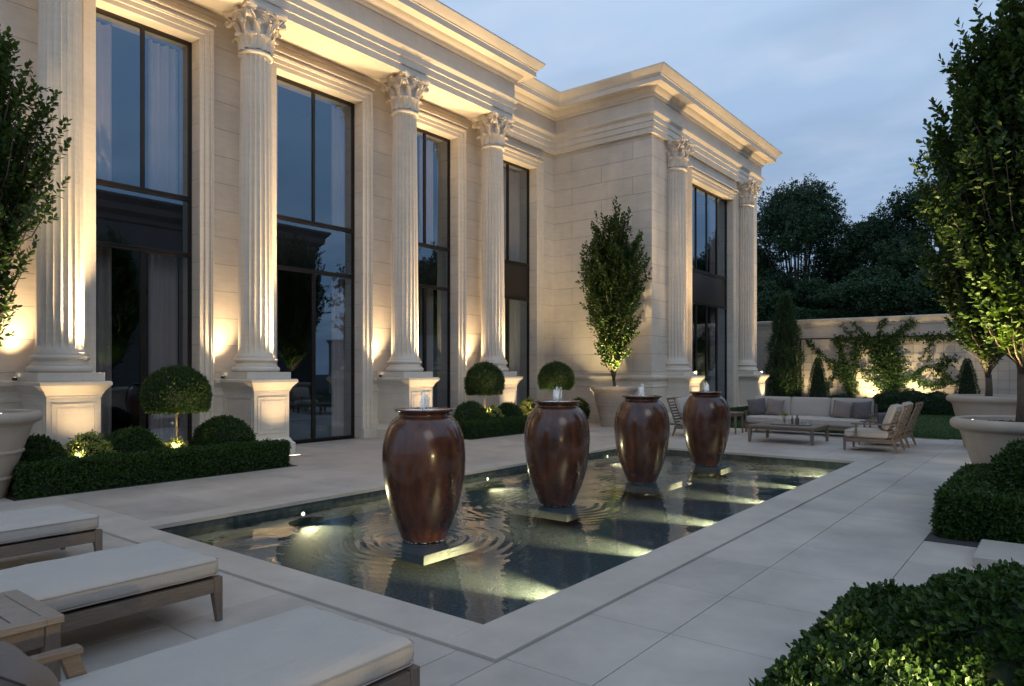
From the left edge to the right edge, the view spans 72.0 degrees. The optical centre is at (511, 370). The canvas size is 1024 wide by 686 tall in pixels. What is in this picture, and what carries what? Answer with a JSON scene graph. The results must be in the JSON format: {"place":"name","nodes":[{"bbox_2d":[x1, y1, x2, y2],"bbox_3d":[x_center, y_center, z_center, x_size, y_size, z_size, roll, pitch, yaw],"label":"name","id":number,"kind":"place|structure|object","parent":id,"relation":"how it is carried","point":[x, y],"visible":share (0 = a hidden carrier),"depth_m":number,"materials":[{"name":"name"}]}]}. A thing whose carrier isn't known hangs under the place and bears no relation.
{"place":"outdoors","nodes":[
{"label":"outdoors","id":0,"kind":"place"},
{"bbox_2d":[0,641,60,685],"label":"throw pillow","id":1,"kind":"object","parent":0,"point":[18,667],"visible":1,"depth_m":2.27,"materials":[{"name":"brown fabric"}]},
{"bbox_2d":[295,438,353,443],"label":"ground","id":2,"kind":"structure","parent":0,"point":[324,440],"depth_m":17.33,"materials":[{"name":"stone"}]},
{"bbox_2d":[0,0,781,452],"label":"villa","id":3,"kind":"object","parent":2,"relation":"on","point":[294,222],"visible":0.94,"depth_m":17.76,"materials":[{"name":"stone"}]},
{"bbox_2d":[82,0,215,443],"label":"window","id":4,"kind":"structure","parent":3,"relation":"in","point":[154,220],"depth_m":14.07,"materials":[{"name":"brown metal"}]},
{"bbox_2d":[271,49,374,442],"bbox_3d":[-4.720,-2.690,16.802,0.848,8.780,3.040,0,0,38],"label":"window","id":5,"kind":"structure","parent":3,"relation":"in","point":[313,248],"depth_m":17.57,"materials":[{"name":"brown metal"}]},
{"bbox_2d":[417,107,467,407],"bbox_3d":[-2.426,-2.690,19.731,0.848,8.780,2.640,0,0,38],"label":"window","id":6,"kind":"structure","parent":3,"relation":"in","point":[433,261],"depth_m":20.36,"materials":[{"name":"brown metal"}]},
{"bbox_2d":[503,142,544,405],"bbox_3d":[-0.118,-2.690,22.686,0.857,8.780,2.860,0,0,38],"label":"window","id":7,"kind":"structure","parent":3,"relation":"in","point":[516,273],"depth_m":23.43,"materials":[{"name":"brown metal"}]},
{"bbox_2d":[688,165,738,406],"bbox_3d":[7.151,-2.635,25.929,0.807,8.670,4.450,0,0,38],"label":"window frame","id":8,"kind":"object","parent":3,"relation":"in","point":[707,289],"depth_m":26.67,"materials":[{"name":"beige stone"}]},
{"bbox_2d":[757,277,783,315],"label":"understorey tree","id":9,"kind":"object","parent":2,"relation":"on","point":[770,285],"visible":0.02,"depth_m":37.49,"materials":[{"name":"green plant"}]},
{"bbox_2d":[757,245,789,285],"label":"broadleaf tree","id":10,"kind":"object","parent":2,"relation":"on","point":[766,265],"visible":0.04,"depth_m":42.83,"materials":[{"name":"green plant"}]},
{"bbox_2d":[757,276,840,321],"bbox_3d":[15.030,-1.532,36.416,5.592,6.703,5.262,0,0,-8],"label":"understorey tree","id":11,"kind":"object","parent":2,"relation":"on","point":[810,295],"visible":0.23,"depth_m":36.05,"materials":[{"name":"green plant"}]},
{"bbox_2d":[757,171,878,293],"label":"broadleaf tree","id":12,"kind":"object","parent":2,"relation":"on","point":[800,216],"visible":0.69,"depth_m":40.65,"materials":[{"name":"green plant"}]},
{"bbox_2d":[757,303,946,321],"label":"woodland","id":13,"kind":"object","parent":2,"relation":"on","point":[847,312],"visible":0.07,"depth_m":33.83,"materials":[{"name":"green plant"}]},
{"bbox_2d":[812,210,905,285],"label":"broadleaf tree","id":14,"kind":"object","parent":2,"relation":"on","point":[840,272],"visible":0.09,"depth_m":40.27,"materials":[{"name":"green plant"}]},
{"bbox_2d":[822,262,911,316],"bbox_3d":[18.136,-1.813,34.819,5.095,7.268,5.717,0,0,38],"label":"understorey tree","id":15,"kind":"object","parent":2,"relation":"on","point":[871,287],"visible":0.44,"depth_m":33.45,"materials":[{"name":"green plant"}]},
{"bbox_2d":[757,314,1016,397],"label":"garden wall","id":16,"kind":"structure","parent":2,"relation":"on","point":[817,330],"depth_m":29.44,"materials":[{"name":"beige stone"}]},
{"bbox_2d":[801,339,1016,395],"bbox_3d":[17.815,-0.030,27.938,12.190,2.660,0.012,0,0,38],"label":"wire trellis","id":17,"kind":"object","parent":16,"relation":"attached to","point":[1009,389],"visible":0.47,"depth_m":29.09,"materials":[{"name":"metal"}]},
{"bbox_2d":[804,317,965,397],"bbox_3d":[15.482,-0.252,29.615,6.100,3.891,0.356,0,0,38],"label":"climbing vine","id":18,"kind":"object","parent":17,"relation":"attached to","point":[886,353],"visible":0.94,"depth_m":29.49,"materials":[{"name":"green plant"}]},
{"bbox_2d":[844,180,943,283],"bbox_3d":[22.815,-4.220,38.515,8.275,12.073,8.242,0,0,0],"label":"broadleaf tree","id":19,"kind":"object","parent":2,"relation":"on","point":[897,258],"visible":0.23,"depth_m":37.81,"materials":[{"name":"green plant"}]},
{"bbox_2d":[874,404,954,415],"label":"hedge","id":20,"kind":"object","parent":2,"relation":"on","point":[885,407],"visible":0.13,"depth_m":27.06,"materials":[{"name":"green plant"}]},
{"bbox_2d":[887,265,947,315],"bbox_3d":[19.911,-1.601,32.888,5.630,6.844,5.068,0,0,38],"label":"understorey tree","id":21,"kind":"object","parent":2,"relation":"on","point":[917,293],"visible":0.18,"depth_m":31.84,"materials":[{"name":"green plant"}]},
{"bbox_2d":[924,531,979,547],"bbox_3d":[6.792,1.707,6.729,4.600,0.026,2.830,0,0,38],"label":"planting bed","id":22,"kind":"object","parent":2,"relation":"on","point":[930,537],"visible":0.2,"depth_m":6.97,"materials":[{"name":"grey stone"}]},
{"bbox_2d":[928,462,1023,543],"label":"box hedge","id":23,"kind":"object","parent":22,"relation":"on","point":[970,504],"visible":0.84,"depth_m":7.01,"materials":[{"name":"green plant"}]},
{"bbox_2d":[984,438,1023,495],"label":"ball shrub","id":24,"kind":"object","parent":22,"relation":"on","point":[1005,467],"visible":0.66,"depth_m":7.58,"materials":[{"name":"green plant"}]},
{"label":"planting bed","id":25,"kind":"structure","parent":2,"relation":"on","visible":0},
{"bbox_2d":[749,578,1003,685],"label":"box hedge","id":26,"kind":"object","parent":25,"relation":"on","point":[845,641],"visible":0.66,"depth_m":3.04,"materials":[{"name":"green plant"}]},
{"bbox_2d":[882,557,1023,685],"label":"ball shrub","id":27,"kind":"object","parent":25,"relation":"on","point":[969,622],"visible":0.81,"depth_m":3.03,"materials":[{"name":"green plant"}]},
{"bbox_2d":[0,422,1007,685],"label":"paving","id":28,"kind":"structure","parent":0,"point":[744,610],"depth_m":5.84,"materials":[{"name":"stone"}]},
{"bbox_2d":[0,409,42,498],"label":"stone planter","id":29,"kind":"object","parent":28,"relation":"on","point":[16,425],"visible":1,"depth_m":9.25,"materials":[{"name":"stone"}]},
{"bbox_2d":[0,24,71,346],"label":"potted tree","id":30,"kind":"object","parent":29,"relation":"in","point":[17,146],"visible":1,"depth_m":9.31,"materials":[{"name":"green plant"}]},
{"bbox_2d":[0,589,63,681],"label":"slatted side table","id":31,"kind":"object","parent":28,"relation":"on","point":[27,623],"visible":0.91,"depth_m":3.42,"materials":[{"name":"brown wood"}]},
{"bbox_2d":[0,504,102,558],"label":"sun lounger","id":32,"kind":"object","parent":28,"relation":"on","point":[37,529],"visible":0.98,"depth_m":5.95,"materials":[{"name":"white fabric"}]},
{"bbox_2d":[0,540,222,632],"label":"sun lounger","id":33,"kind":"object","parent":28,"relation":"on","point":[85,589],"visible":0.94,"depth_m":4.42,"materials":[{"name":"white fabric"}]},
{"bbox_2d":[4,464,297,500],"bbox_3d":[-5.839,1.707,11.392,1.800,0.026,4.300,0,0,38],"label":"planting bed","id":34,"kind":"object","parent":28,"relation":"on","point":[10,497],"visible":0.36,"depth_m":10.17,"materials":[{"name":"soil"}]},
{"bbox_2d":[8,433,68,490],"bbox_3d":[-6.855,1.320,10.137,0.946,0.834,0.945,0,0,38],"label":"ball shrub","id":35,"kind":"object","parent":34,"relation":"on","point":[38,447],"visible":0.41,"depth_m":9.98,"materials":[{"name":"green plant"}]},
{"bbox_2d":[64,429,116,457],"bbox_3d":[-6.399,1.327,10.632,0.812,0.896,0.827,0,0,38],"label":"loose shrub","id":36,"kind":"object","parent":34,"relation":"on","point":[87,444],"visible":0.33,"depth_m":10.49,"materials":[{"name":"green plant"}]},
{"bbox_2d":[105,424,163,453],"bbox_3d":[-6.158,1.307,11.434,1.016,0.861,1.019,0,0,38],"label":"ball shrub","id":37,"kind":"object","parent":34,"relation":"on","point":[134,439],"visible":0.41,"depth_m":11.21,"materials":[{"name":"green plant"}]},
{"bbox_2d":[10,437,291,498],"bbox_3d":[-5.347,1.477,11.003,0.614,0.592,4.231,0,0,38],"label":"box hedge","id":38,"kind":"object","parent":34,"relation":"on","point":[53,476],"visible":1,"depth_m":10.48,"materials":[{"name":"green plant"}]},
{"bbox_2d":[162,435,188,449],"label":"loose shrub","id":39,"kind":"object","parent":34,"relation":"on","point":[175,443],"visible":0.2,"depth_m":11.59,"materials":[{"name":"green plant"}]},
{"bbox_2d":[138,363,213,438],"bbox_3d":[-5.614,0.816,11.806,1.161,1.870,1.157,0,0,38],"label":"topiary tree","id":40,"kind":"object","parent":34,"relation":"on","point":[176,390],"visible":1,"depth_m":11.46,"materials":[{"name":"green plant"}]},
{"bbox_2d":[188,414,256,447],"bbox_3d":[-5.139,1.266,12.585,1.203,0.951,1.197,0,0,38],"label":"ball shrub","id":41,"kind":"object","parent":34,"relation":"on","point":[218,430],"visible":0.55,"depth_m":12.27,"materials":[{"name":"green plant"}]},
{"bbox_2d":[29,606,419,685],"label":"sun lounger","id":42,"kind":"object","parent":28,"relation":"on","point":[307,646],"visible":0.99,"depth_m":3.10,"materials":[{"name":"beige fabric"}]},
{"bbox_2d":[464,433,523,439],"bbox_3d":[0.154,1.707,19.565,1.120,0.026,5.200,0,0,38],"label":"planting bed","id":43,"kind":"object","parent":28,"relation":"on","point":[490,437],"visible":0.14,"depth_m":17.75,"materials":[{"name":"soil"}]},
{"bbox_2d":[452,400,487,425],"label":"ball shrub","id":44,"kind":"object","parent":43,"relation":"on","point":[471,410],"visible":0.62,"depth_m":17.84,"materials":[{"name":"green plant"}]},
{"bbox_2d":[463,360,504,407],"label":"topiary tree","id":45,"kind":"object","parent":43,"relation":"on","point":[485,378],"visible":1,"depth_m":18.34,"materials":[{"name":"green plant"}]},
{"bbox_2d":[460,415,527,438],"bbox_3d":[0.385,1.490,19.381,0.605,0.589,5.113,0,0,38],"label":"box hedge","id":46,"kind":"object","parent":43,"relation":"on","point":[489,427],"visible":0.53,"depth_m":17.99,"materials":[{"name":"green plant"}]},
{"bbox_2d":[485,405,503,417],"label":"loose shrub","id":47,"kind":"object","parent":43,"relation":"on","point":[493,411],"visible":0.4,"depth_m":18.64,"materials":[{"name":"green plant"}]},
{"bbox_2d":[497,401,523,416],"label":"ball shrub","id":48,"kind":"object","parent":43,"relation":"on","point":[508,409],"visible":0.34,"depth_m":19.26,"materials":[{"name":"green plant"}]},
{"bbox_2d":[518,397,536,415],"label":"loose shrub","id":49,"kind":"object","parent":43,"relation":"on","point":[528,405],"visible":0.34,"depth_m":20.38,"materials":[{"name":"green plant"}]},
{"bbox_2d":[537,360,574,399],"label":"topiary tree","id":50,"kind":"object","parent":43,"relation":"on","point":[554,375],"visible":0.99,"depth_m":21.14,"materials":[{"name":"green plant"}]},
{"bbox_2d":[571,397,590,419],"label":"ball shrub","id":51,"kind":"object","parent":43,"relation":"on","point":[583,404],"visible":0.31,"depth_m":22.29,"materials":[{"name":"green plant"}]},
{"bbox_2d":[590,385,638,426],"bbox_3d":[3.094,1.085,21.390,1.480,1.229,1.480,0,0,38],"label":"stone planter","id":52,"kind":"object","parent":28,"relation":"on","point":[609,399],"visible":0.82,"depth_m":20.92,"materials":[{"name":"stone"}]},
{"bbox_2d":[575,195,652,385],"bbox_3d":[3.073,-2.332,21.335,2.313,6.031,2.214,0,0,-1],"label":"potted tree","id":53,"kind":"object","parent":52,"relation":"in","point":[612,282],"visible":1,"depth_m":21.03,"materials":[{"name":"green plant"}]},
{"bbox_2d":[667,397,688,435],"bbox_3d":[4.758,1.208,18.310,1.197,0.984,0.880,0,0,38],"label":"armchair","id":54,"kind":"object","parent":28,"relation":"on","point":[679,402],"visible":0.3,"depth_m":18.24,"materials":[{"name":"beige fabric"}]},
{"bbox_2d":[730,411,744,433],"bbox_3d":[5.891,1.415,19.074,0.600,0.570,0.600,0,0,38],"label":"side table","id":55,"kind":"object","parent":28,"relation":"on","point":[735,414],"visible":0.46,"depth_m":18.78,"materials":[{"name":"brown wood"}]},
{"bbox_2d":[747,422,828,445],"bbox_3d":[6.594,1.500,16.809,1.500,0.400,1.360,0,0,38],"label":"coffee table","id":56,"kind":"object","parent":28,"relation":"on","point":[768,426],"visible":0.98,"depth_m":16.49,"materials":[{"name":"brown wood"}]},
{"bbox_2d":[770,422,811,425],"bbox_3d":[6.618,1.285,16.726,0.864,0.028,0.364,0,0,35],"label":"serving tray","id":57,"kind":"object","parent":56,"relation":"on","point":[774,423],"visible":0.92,"depth_m":16.69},
{"bbox_2d":[778,411,792,423],"bbox_3d":[6.477,1.125,16.730,0.315,0.321,0.259,0,0,38],"label":"flower vase","id":58,"kind":"object","parent":57,"relation":"on","point":[783,414],"visible":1,"depth_m":16.71,"materials":[{"name":"green glass"}]},
{"bbox_2d":[795,415,798,424],"bbox_3d":[6.751,1.176,16.686,0.092,0.220,0.092,0,0,38],"label":"bottle","id":59,"kind":"object","parent":57,"relation":"on","point":[797,420],"visible":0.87,"depth_m":16.65,"materials":[{"name":"glass"}]},
{"bbox_2d":[744,396,876,431],"bbox_3d":[7.885,1.212,18.766,3.180,0.975,0.927,0,0,38],"label":"garden sofa","id":60,"kind":"object","parent":28,"relation":"on","point":[813,410],"visible":0.66,"depth_m":18.75,"materials":[{"name":"beige fabric"}]},
{"bbox_2d":[747,398,765,415],"bbox_3d":[6.804,1.020,19.591,0.476,0.476,0.189,-9,-20,24],"label":"throw pillow","id":61,"kind":"object","parent":60,"relation":"on","point":[756,406],"visible":0.97,"depth_m":19.53,"materials":[{"name":"grey fabric"}]},
{"bbox_2d":[765,398,784,415],"bbox_3d":[7.173,1.020,19.251,0.466,0.466,0.189,7,-13,42],"label":"throw pillow","id":62,"kind":"object","parent":60,"relation":"on","point":[774,407],"visible":0.97,"depth_m":19.18,"materials":[{"name":"beige fabric"}]},
{"bbox_2d":[831,400,853,417],"bbox_3d":[8.515,1.030,18.175,0.466,0.466,0.189,11,-12,32],"label":"throw pillow","id":63,"kind":"object","parent":60,"relation":"on","point":[842,409],"visible":0.94,"depth_m":18.11,"materials":[{"name":"beige fabric"}]},
{"bbox_2d":[852,401,871,418],"bbox_3d":[8.902,1.030,17.923,0.189,0.476,0.476,21,-20,-40],"label":"throw pillow","id":64,"kind":"object","parent":60,"relation":"on","point":[861,410],"visible":0.93,"depth_m":17.85,"materials":[{"name":"grey fabric"}]},
{"bbox_2d":[843,404,912,453],"bbox_3d":[7.773,1.208,14.971,1.197,0.984,0.880,0,0,38],"label":"armchair","id":65,"kind":"object","parent":28,"relation":"on","point":[886,435],"visible":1,"depth_m":14.70,"materials":[{"name":"beige fabric"}]},
{"bbox_2d":[876,412,885,429],"bbox_3d":[7.868,1.100,14.948,0.426,0.426,0.189,0,-12,-40],"label":"throw pillow","id":66,"kind":"object","parent":65,"relation":"on","point":[880,418],"visible":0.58,"depth_m":14.83,"materials":[{"name":"grey fabric"}]},
{"bbox_2d":[858,402,923,447],"bbox_3d":[8.624,1.208,16.058,1.197,0.984,0.880,0,0,38],"label":"armchair","id":67,"kind":"object","parent":28,"relation":"on","point":[905,434],"visible":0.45,"depth_m":15.74,"materials":[{"name":"brown wood"}]},
{"bbox_2d":[946,394,1016,446],"bbox_3d":[10.443,1.125,15.447,1.600,1.149,1.600,0,0,38],"label":"stone planter","id":68,"kind":"object","parent":28,"relation":"on","point":[976,404],"visible":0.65,"depth_m":14.96,"materials":[{"name":"stone"}]},
{"bbox_2d":[901,110,1010,395],"bbox_3d":[10.377,-2.705,15.563,3.294,6.917,3.338,0,0,38],"label":"potted tree","id":69,"kind":"object","parent":68,"relation":"in","point":[953,294],"visible":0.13,"depth_m":15.47,"materials":[{"name":"green plant"}]},
{"bbox_2d":[949,415,1023,465],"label":"stone planter","id":70,"kind":"object","parent":28,"relation":"on","point":[984,437],"visible":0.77,"depth_m":9.03,"materials":[{"name":"stone"}]},
{"bbox_2d":[908,0,1023,421],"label":"potted tree","id":71,"kind":"object","parent":70,"relation":"in","point":[981,180],"visible":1,"depth_m":9.10,"materials":[{"name":"green plant"}]},
{"bbox_2d":[973,539,1023,568],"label":"stone step","id":72,"kind":"object","parent":28,"relation":"on","point":[989,552],"visible":0.88,"depth_m":6.17,"materials":[{"name":"grey stone"}]},
{"bbox_2d":[209,465,812,624],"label":"pool floor","id":73,"kind":"structure","parent":0,"point":[518,562],"depth_m":8.13,"materials":[{"name":"tile"}]},
{"bbox_2d":[359,531,486,565],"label":"stone plinth","id":74,"kind":"structure","parent":73,"relation":"on","point":[452,544],"depth_m":7.26,"materials":[{"name":"grey stone"}]},
{"bbox_2d":[382,390,465,543],"bbox_3d":[-0.937,1.002,7.515,0.886,1.584,0.883,0,0,38],"label":"fountain jar","id":75,"kind":"object","parent":74,"relation":"on","point":[423,457],"visible":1,"depth_m":7.19,"materials":[{"name":"brown ceramic"}]},
{"bbox_2d":[158,449,850,543],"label":"pool wall","id":76,"kind":"structure","parent":73,"relation":"on","point":[225,528],"depth_m":9.26,"materials":[{"name":"stone"}]},
{"bbox_2d":[299,510,305,516],"bbox_3d":[-2.702,1.855,9.101,0.024,0.090,0.090,0,0,38],"label":"pool light","id":77,"kind":"object","parent":76,"relation":"attached to","point":[302,513],"visible":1,"depth_m":9.09,"materials":[{"name":"glass"}]},
{"bbox_2d":[96,444,884,662],"bbox_3d":[1.234,1.702,10.255,5.498,0.045,11.328,0,0,38],"label":"pool coping","id":78,"kind":"object","parent":76,"relation":"on","point":[503,637],"visible":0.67,"depth_m":5.79,"materials":[{"name":"stone"}]},
{"bbox_2d":[507,498,605,521],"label":"stone plinth","id":79,"kind":"structure","parent":73,"relation":"on","point":[570,513],"depth_m":9.20,"materials":[{"name":"grey stone"}]},
{"bbox_2d":[524,387,589,506],"bbox_3d":[0.605,1.002,9.483,0.886,1.584,0.883,0,0,-36],"label":"fountain jar","id":80,"kind":"object","parent":79,"relation":"on","point":[557,438],"visible":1,"depth_m":9.16,"materials":[{"name":"ceramic"}]},
{"bbox_2d":[601,477,681,495],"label":"stone plinth","id":81,"kind":"structure","parent":73,"relation":"on","point":[618,487],"depth_m":11.13,"materials":[{"name":"grey stone"}]},
{"bbox_2d":[614,384,669,482],"bbox_3d":[2.097,1.002,11.389,0.883,1.584,0.886,0,0,-21],"label":"fountain jar","id":82,"kind":"object","parent":81,"relation":"on","point":[642,427],"visible":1,"depth_m":11.07,"materials":[{"name":"ceramic"}]},
{"bbox_2d":[672,460,739,475],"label":"stone plinth","id":83,"kind":"structure","parent":73,"relation":"on","point":[701,468],"depth_m":13.21,"materials":[{"name":"grey stone"}]},
{"bbox_2d":[682,382,730,465],"bbox_3d":[3.705,1.002,13.445,0.886,1.584,0.883,0,0,-5],"label":"fountain jar","id":84,"kind":"object","parent":83,"relation":"on","point":[706,418],"visible":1,"depth_m":13.13,"materials":[{"name":"ceramic"}]},
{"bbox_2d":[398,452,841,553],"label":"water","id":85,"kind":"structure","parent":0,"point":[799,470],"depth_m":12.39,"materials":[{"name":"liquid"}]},
{"bbox_2d":[438,0,1021,279],"label":"sky","id":86,"kind":"structure","parent":0,"point":[843,89],"materials":[{"name":"blue"}]},
{"bbox_2d":[729,405,748,420],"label":"box hedge","id":87,"kind":"object","parent":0,"point":[740,409],"visible":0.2,"depth_m":24.30,"materials":[{"name":"green plant"}]},
{"bbox_2d":[670,413,960,439],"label":"lawn","id":88,"kind":"structure","parent":0,"point":[924,421],"depth_m":21.72,"materials":[{"name":"plant"}]},
{"bbox_2d":[762,291,806,396],"bbox_3d":[12.052,-0.873,31.094,1.923,5.247,1.990,0,0,38],"label":"cypress tree","id":89,"kind":"object","parent":88,"relation":"on","point":[785,373],"visible":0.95,"depth_m":30.74,"materials":[{"name":"green plant"}]},
{"bbox_2d":[805,357,829,397],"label":"cone topiary","id":90,"kind":"object","parent":88,"relation":"on","point":[817,386],"visible":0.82,"depth_m":29.49,"materials":[{"name":"green plant"}]},
{"bbox_2d":[951,358,981,404],"bbox_3d":[17.047,0.644,26.407,1.172,2.213,1.118,0,0,38],"label":"cone topiary","id":91,"kind":"object","parent":88,"relation":"on","point":[966,379],"visible":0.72,"depth_m":26.26,"materials":[{"name":"green plant"}]},
{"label":"planting bed","id":92,"kind":"structure","parent":88,"relation":"on","visible":0},
{"bbox_2d":[829,393,853,397],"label":"bush","id":93,"kind":"object","parent":92,"relation":"on","point":[838,395],"visible":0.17,"depth_m":29.18,"materials":[{"name":"green plant"}]},
{"bbox_2d":[871,389,897,404],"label":"bush","id":94,"kind":"object","parent":92,"relation":"on","point":[887,397],"visible":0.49,"depth_m":28.08,"materials":[{"name":"green plant"}]},
{"bbox_2d":[896,388,924,407],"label":"bush","id":95,"kind":"object","parent":92,"relation":"on","point":[913,395],"visible":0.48,"depth_m":27.48,"materials":[{"name":"green plant"}]},
{"bbox_2d":[920,389,950,415],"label":"bush","id":96,"kind":"object","parent":92,"relation":"on","point":[936,401],"visible":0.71,"depth_m":26.75,"materials":[{"name":"green plant"}]}
]}

